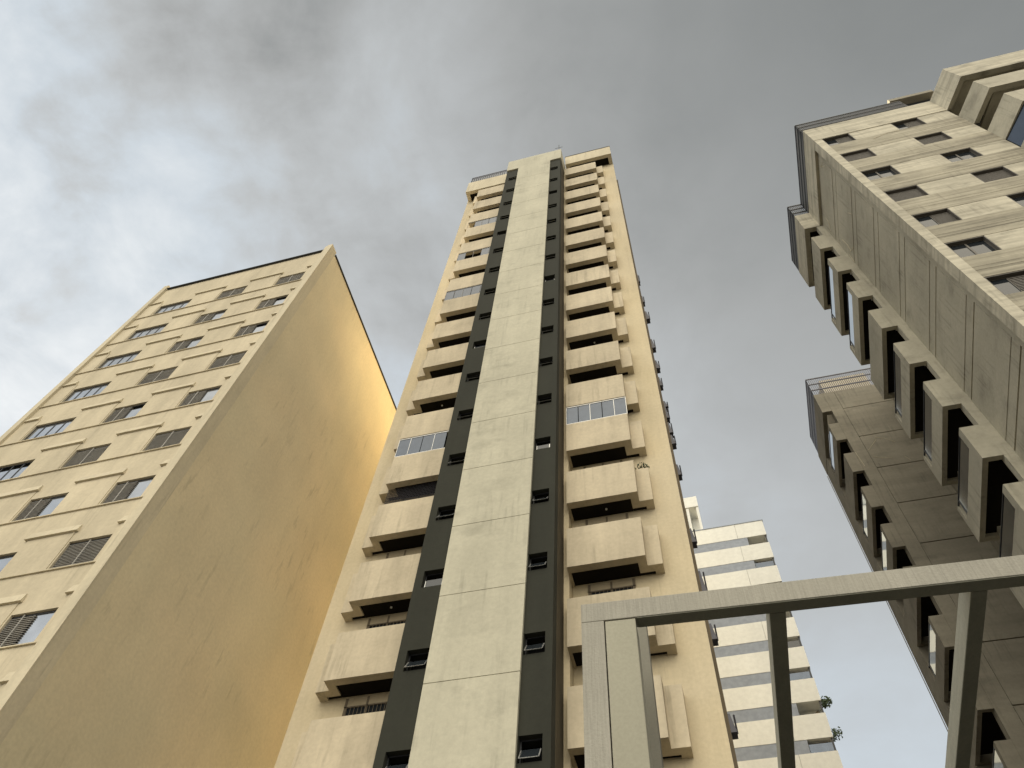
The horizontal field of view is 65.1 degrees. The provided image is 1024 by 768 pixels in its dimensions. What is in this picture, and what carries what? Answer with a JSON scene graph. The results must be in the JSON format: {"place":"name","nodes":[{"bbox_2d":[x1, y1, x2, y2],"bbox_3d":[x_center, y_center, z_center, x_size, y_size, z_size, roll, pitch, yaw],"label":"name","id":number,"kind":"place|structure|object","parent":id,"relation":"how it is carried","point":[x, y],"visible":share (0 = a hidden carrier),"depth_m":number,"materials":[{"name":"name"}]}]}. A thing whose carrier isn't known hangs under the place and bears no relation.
{"place":"outdoors","nodes":[
{"label":"outdoors","id":0,"kind":"place"},
{"bbox_2d":[0,244,396,767],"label":"apartment building","id":1,"kind":"structure","parent":0,"point":[187,471],"depth_m":28.35,"materials":[{"name":"concrete"}]},
{"bbox_2d":[0,555,14,571],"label":"window","id":2,"kind":"structure","parent":1,"relation":"in","point":[4,560],"depth_m":23.97,"materials":[{"name":"glass"}]},
{"bbox_2d":[0,461,32,480],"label":"window","id":3,"kind":"structure","parent":1,"relation":"in","point":[13,471],"depth_m":29.46,"materials":[{"name":"glass"}]},
{"bbox_2d":[0,610,56,646],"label":"window","id":4,"kind":"structure","parent":1,"relation":"in","point":[35,624],"depth_m":20.70,"materials":[{"name":"metal"}]},
{"bbox_2d":[15,495,65,520],"bbox_3d":[-15.377,4.097,26.213,1.481,1.180,0.095,-12,-61,10],"label":"window","id":5,"kind":"structure","parent":1,"relation":"in","point":[41,507],"depth_m":26.29,"materials":[{"name":"metal"}]},
{"bbox_2d":[24,419,73,439],"bbox_3d":[-18.351,1.890,31.841,1.901,1.180,0.060,-12,-61,10],"label":"window","id":6,"kind":"structure","parent":1,"relation":"in","point":[59,427],"depth_m":31.97,"materials":[{"name":"glass"}]},
{"bbox_2d":[52,537,109,567],"bbox_3d":[-12.393,4.901,23.128,1.457,1.180,0.095,-12,-61,10],"label":"window","id":7,"kind":"structure","parent":1,"relation":"in","point":[95,546],"depth_m":23.17,"materials":[{"name":"metal"}]},
{"bbox_2d":[63,445,109,467],"bbox_3d":[-15.214,2.647,28.719,1.481,1.180,0.095,-12,-61,10],"label":"window","id":8,"kind":"structure","parent":1,"relation":"in","point":[90,455],"depth_m":28.77,"materials":[{"name":"metal"}]},
{"bbox_2d":[64,383,109,401],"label":"window","id":9,"kind":"structure","parent":1,"relation":"in","point":[95,390],"depth_m":34.49,"materials":[{"name":"glass"}]},
{"bbox_2d":[99,352,139,367],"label":"window","id":10,"kind":"structure","parent":1,"relation":"in","point":[130,357],"depth_m":37.01,"materials":[{"name":"glass"}]},
{"bbox_2d":[104,404,144,422],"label":"window","id":11,"kind":"structure","parent":1,"relation":"in","point":[123,413],"depth_m":31.31,"materials":[{"name":"metal"}]},
{"bbox_2d":[104,477,153,502],"bbox_3d":[-12.230,3.451,25.634,1.458,1.180,0.095,-12,-61,10],"label":"window","id":12,"kind":"structure","parent":1,"relation":"in","point":[133,489],"depth_m":25.70,"materials":[{"name":"metal"}]},
{"bbox_2d":[128,325,165,339],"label":"window","id":13,"kind":"structure","parent":1,"relation":"in","point":[157,329],"depth_m":39.54,"materials":[{"name":"glass"}]},
{"bbox_2d":[139,368,175,384],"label":"window","id":14,"kind":"structure","parent":1,"relation":"in","point":[161,375],"depth_m":33.79,"materials":[{"name":"metal"}]},
{"bbox_2d":[145,428,189,450],"bbox_3d":[-12.067,2.001,28.140,1.457,1.180,0.095,-12,-61,10],"label":"window","id":15,"kind":"structure","parent":1,"relation":"in","point":[175,437],"depth_m":28.19,"materials":[{"name":"metal"}]},
{"bbox_2d":[155,301,189,313],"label":"window","id":16,"kind":"structure","parent":1,"relation":"in","point":[180,305],"depth_m":42.07,"materials":[{"name":"glass"}]},
{"bbox_2d":[169,337,202,351],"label":"window","id":17,"kind":"structure","parent":1,"relation":"in","point":[191,343],"depth_m":36.35,"materials":[{"name":"metal"}]},
{"bbox_2d":[179,387,219,406],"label":"window","id":18,"kind":"structure","parent":1,"relation":"in","point":[205,395],"depth_m":30.74,"materials":[{"name":"metal"}]},
{"bbox_2d":[195,311,225,323],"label":"window","id":19,"kind":"structure","parent":1,"relation":"in","point":[208,317],"depth_m":38.88,"materials":[{"name":"metal"}]},
{"bbox_2d":[209,352,245,368],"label":"window","id":20,"kind":"structure","parent":1,"relation":"in","point":[232,359],"depth_m":33.21,"materials":[{"name":"metal"}]},
{"bbox_2d":[218,287,245,298],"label":"window","id":21,"kind":"structure","parent":1,"relation":"in","point":[238,291],"depth_m":41.32,"materials":[{"name":"metal"}]},
{"bbox_2d":[235,322,267,336],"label":"window","id":22,"kind":"structure","parent":1,"relation":"in","point":[250,329],"depth_m":35.77,"materials":[{"name":"glass"}]},
{"bbox_2d":[257,296,286,308],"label":"window","id":23,"kind":"structure","parent":1,"relation":"in","point":[279,300],"depth_m":38.29,"materials":[{"name":"metal"}]},
{"bbox_2d":[276,273,303,284],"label":"window","id":24,"kind":"structure","parent":1,"relation":"in","point":[296,277],"depth_m":40.76,"materials":[{"name":"metal"}]},
{"bbox_2d":[274,146,738,767],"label":"apartment tower","id":25,"kind":"structure","parent":0,"point":[518,510],"depth_m":25.15,"materials":[{"name":"concrete"}]},
{"bbox_2d":[342,692,388,715],"bbox_3d":[-3.891,8.699,21.218,1.340,1.140,0.074,-11,-61,10],"label":"balcony door","id":26,"kind":"structure","parent":25,"relation":"in","point":[375,702],"depth_m":21.46,"materials":[{"name":"beige glass"}]},
{"bbox_2d":[366,612,407,628],"bbox_3d":[-3.728,7.249,23.723,1.340,1.140,0.074,-11,-61,10],"label":"balcony door","id":27,"kind":"structure","parent":25,"relation":"in","point":[393,619],"depth_m":24.03,"materials":[{"name":"beige glass"}]},
{"bbox_2d":[385,754,409,767],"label":"awning window","id":28,"kind":"structure","parent":25,"relation":"in","point":[401,765],"depth_m":18.02,"materials":[{"name":"metal"}]},
{"bbox_2d":[385,547,421,558],"bbox_3d":[-3.565,5.800,26.229,1.340,1.140,0.074,-11,-61,10],"label":"balcony door","id":29,"kind":"structure","parent":25,"relation":"in","point":[415,550],"depth_m":26.59,"materials":[{"name":"beige glass"}]},
{"bbox_2d":[404,652,428,670],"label":"awning window","id":30,"kind":"structure","parent":25,"relation":"in","point":[415,665],"depth_m":20.31,"materials":[{"name":"metal"}]},
{"bbox_2d":[402,493,434,500],"bbox_3d":[-3.401,4.350,28.735,1.340,1.140,0.074,-11,-61,10],"label":"balcony door","id":31,"kind":"structure","parent":25,"relation":"in","point":[434,493],"depth_m":29.16,"materials":[{"name":"grey glass"}]},
{"bbox_2d":[424,573,442,586],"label":"awning window","id":32,"kind":"structure","parent":25,"relation":"in","point":[428,583],"depth_m":22.77,"materials":[{"name":"glass"}]},
{"bbox_2d":[436,509,454,519],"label":"awning window","id":33,"kind":"structure","parent":25,"relation":"in","point":[440,512],"depth_m":25.54,"materials":[{"name":"metal"}]},
{"bbox_2d":[448,456,464,465],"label":"awning window","id":34,"kind":"structure","parent":25,"relation":"in","point":[450,462],"depth_m":28.05,"materials":[{"name":"metal"}]},
{"bbox_2d":[457,412,472,419],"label":"awning window","id":35,"kind":"structure","parent":25,"relation":"in","point":[471,412],"depth_m":30.56,"materials":[{"name":"metal"}]},
{"bbox_2d":[466,375,479,380],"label":"awning window","id":36,"kind":"structure","parent":25,"relation":"in","point":[471,377],"depth_m":33.05,"materials":[{"name":"metal"}]},
{"bbox_2d":[518,738,541,762],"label":"awning window","id":37,"kind":"structure","parent":25,"relation":"in","point":[528,754],"depth_m":17.29,"materials":[{"name":"metal"}]},
{"bbox_2d":[524,636,544,654],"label":"awning window","id":38,"kind":"structure","parent":25,"relation":"in","point":[536,648],"depth_m":19.90,"materials":[{"name":"metal"}]},
{"bbox_2d":[528,556,546,570],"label":"awning window","id":39,"kind":"structure","parent":25,"relation":"in","point":[541,565],"depth_m":22.50,"materials":[{"name":"metal"}]},
{"bbox_2d":[532,492,548,503],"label":"awning window","id":40,"kind":"structure","parent":25,"relation":"in","point":[534,499],"depth_m":25.02,"materials":[{"name":"metal"}]},
{"bbox_2d":[536,440,549,449],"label":"awning window","id":41,"kind":"structure","parent":25,"relation":"in","point":[547,445],"depth_m":27.28,"materials":[{"name":"metal"}]},
{"bbox_2d":[538,397,551,404],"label":"awning window","id":42,"kind":"structure","parent":25,"relation":"in","point":[539,401],"depth_m":30.01,"materials":[{"name":"metal"}]},
{"bbox_2d":[540,360,552,366],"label":"awning window","id":43,"kind":"structure","parent":25,"relation":"in","point":[541,363],"depth_m":32.51,"materials":[{"name":"metal"}]},
{"bbox_2d":[583,459,622,468],"bbox_3d":[3.139,3.039,27.550,1.390,1.140,0.074,-11,-61,10],"label":"balcony door","id":44,"kind":"structure","parent":25,"relation":"in","point":[617,461],"depth_m":27.97,"materials":[{"name":"beige glass"}]},
{"bbox_2d":[585,513,628,525],"bbox_3d":[2.976,4.489,25.044,1.390,1.140,0.074,-11,-61,10],"label":"balcony door","id":45,"kind":"structure","parent":25,"relation":"in","point":[622,516],"depth_m":25.40,"materials":[{"name":"beige glass"}]},
{"bbox_2d":[587,577,635,595],"bbox_3d":[2.813,5.938,22.539,1.390,1.140,0.074,-11,-61,10],"label":"balcony door","id":46,"kind":"structure","parent":25,"relation":"in","point":[629,583],"depth_m":22.83,"materials":[{"name":"beige glass"}]},
{"bbox_2d":[635,462,649,469],"bbox_3d":[4.356,2.864,26.767,0.540,0.657,0.414,-11,-61,10],"label":"potted plant","id":47,"kind":"object","parent":25,"relation":"on","point":[644,466],"visible":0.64,"depth_m":26.84,"materials":[{"name":"green plant"}]},
{"bbox_2d":[0,0,1023,767],"label":"sky","id":48,"kind":"structure","parent":0,"point":[147,146],"materials":[{"name":"grey"}]},
{"bbox_2d":[683,496,842,767],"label":"banded tower","id":49,"kind":"structure","parent":0,"point":[734,555],"depth_m":59.74,"materials":[{"name":"concrete"}]},
{"bbox_2d":[815,696,831,713],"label":"potted plant","id":50,"kind":"object","parent":49,"relation":"on","point":[825,702],"visible":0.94,"depth_m":56.08,"materials":[{"name":"green plant"}]},
{"bbox_2d":[831,726,842,741],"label":"potted plant","id":51,"kind":"object","parent":49,"relation":"on","point":[835,732],"visible":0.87,"depth_m":53.91,"materials":[{"name":"green plant"}]},
{"bbox_2d":[787,50,1023,767],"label":"concrete building","id":52,"kind":"structure","parent":0,"point":[906,232],"depth_m":32.18,"materials":[{"name":"beige concrete"}]},
{"bbox_2d":[822,134,855,145],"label":"window","id":53,"kind":"structure","parent":52,"relation":"in","point":[839,139],"depth_m":38.46,"materials":[{"name":"black glass"}]},
{"bbox_2d":[840,148,876,161],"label":"window","id":54,"kind":"structure","parent":52,"relation":"in","point":[864,153],"depth_m":35.90,"materials":[{"name":"grey glass"}]},
{"bbox_2d":[861,165,900,179],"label":"window","id":55,"kind":"structure","parent":52,"relation":"in","point":[886,171],"depth_m":33.46,"materials":[{"name":"grey glass"}]},
{"bbox_2d":[884,185,929,201],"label":"window","id":56,"kind":"structure","parent":52,"relation":"in","point":[914,191],"depth_m":30.87,"materials":[{"name":"brown glass"}]},
{"bbox_2d":[891,118,926,129],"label":"window","id":57,"kind":"structure","parent":52,"relation":"in","point":[913,122],"depth_m":37.90,"materials":[{"name":"grey glass"}]},
{"bbox_2d":[914,131,951,144],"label":"window","id":58,"kind":"structure","parent":52,"relation":"in","point":[939,136],"depth_m":35.35,"materials":[{"name":"brown glass"}]},
{"bbox_2d":[912,208,962,226],"bbox_3d":[14.898,-5.760,28.177,1.230,1.274,0.176,-11,-61,10],"label":"window","id":59,"kind":"structure","parent":52,"relation":"in","point":[941,216],"depth_m":28.39,"materials":[{"name":"grey glass"}]},
{"bbox_2d":[940,148,982,161],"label":"window","id":60,"kind":"structure","parent":52,"relation":"in","point":[966,153],"depth_m":32.92,"materials":[{"name":"grey glass"}]},
{"bbox_2d":[945,236,1001,257],"bbox_3d":[14.735,-4.318,25.684,1.230,1.274,0.176,-11,-61,10],"label":"window","id":61,"kind":"structure","parent":52,"relation":"in","point":[981,244],"depth_m":25.90,"materials":[{"name":"grey glass"}]},
{"bbox_2d":[970,166,1017,182],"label":"window","id":62,"kind":"structure","parent":52,"relation":"in","point":[997,173],"depth_m":30.33,"materials":[{"name":"brown glass"}]},
{"bbox_2d":[985,270,1023,294],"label":"window","id":63,"kind":"structure","parent":52,"relation":"in","point":[1012,282],"depth_m":23.50,"materials":[{"name":"grey glass"}]},
{"bbox_2d":[1006,192,1023,206],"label":"window","id":64,"kind":"structure","parent":52,"relation":"in","point":[1018,198],"depth_m":28.15,"materials":[{"name":"grey glass"}]},
{"bbox_3d":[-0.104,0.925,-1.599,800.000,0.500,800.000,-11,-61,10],"label":"ground","id":65,"kind":"structure","parent":0,"visible":0},
{"bbox_2d":[581,555,1023,767],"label":"entrance frame","id":66,"kind":"object","parent":65,"relation":"on","point":[621,726],"visible":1,"depth_m":5.15,"materials":[{"name":"paint"}]}
]}

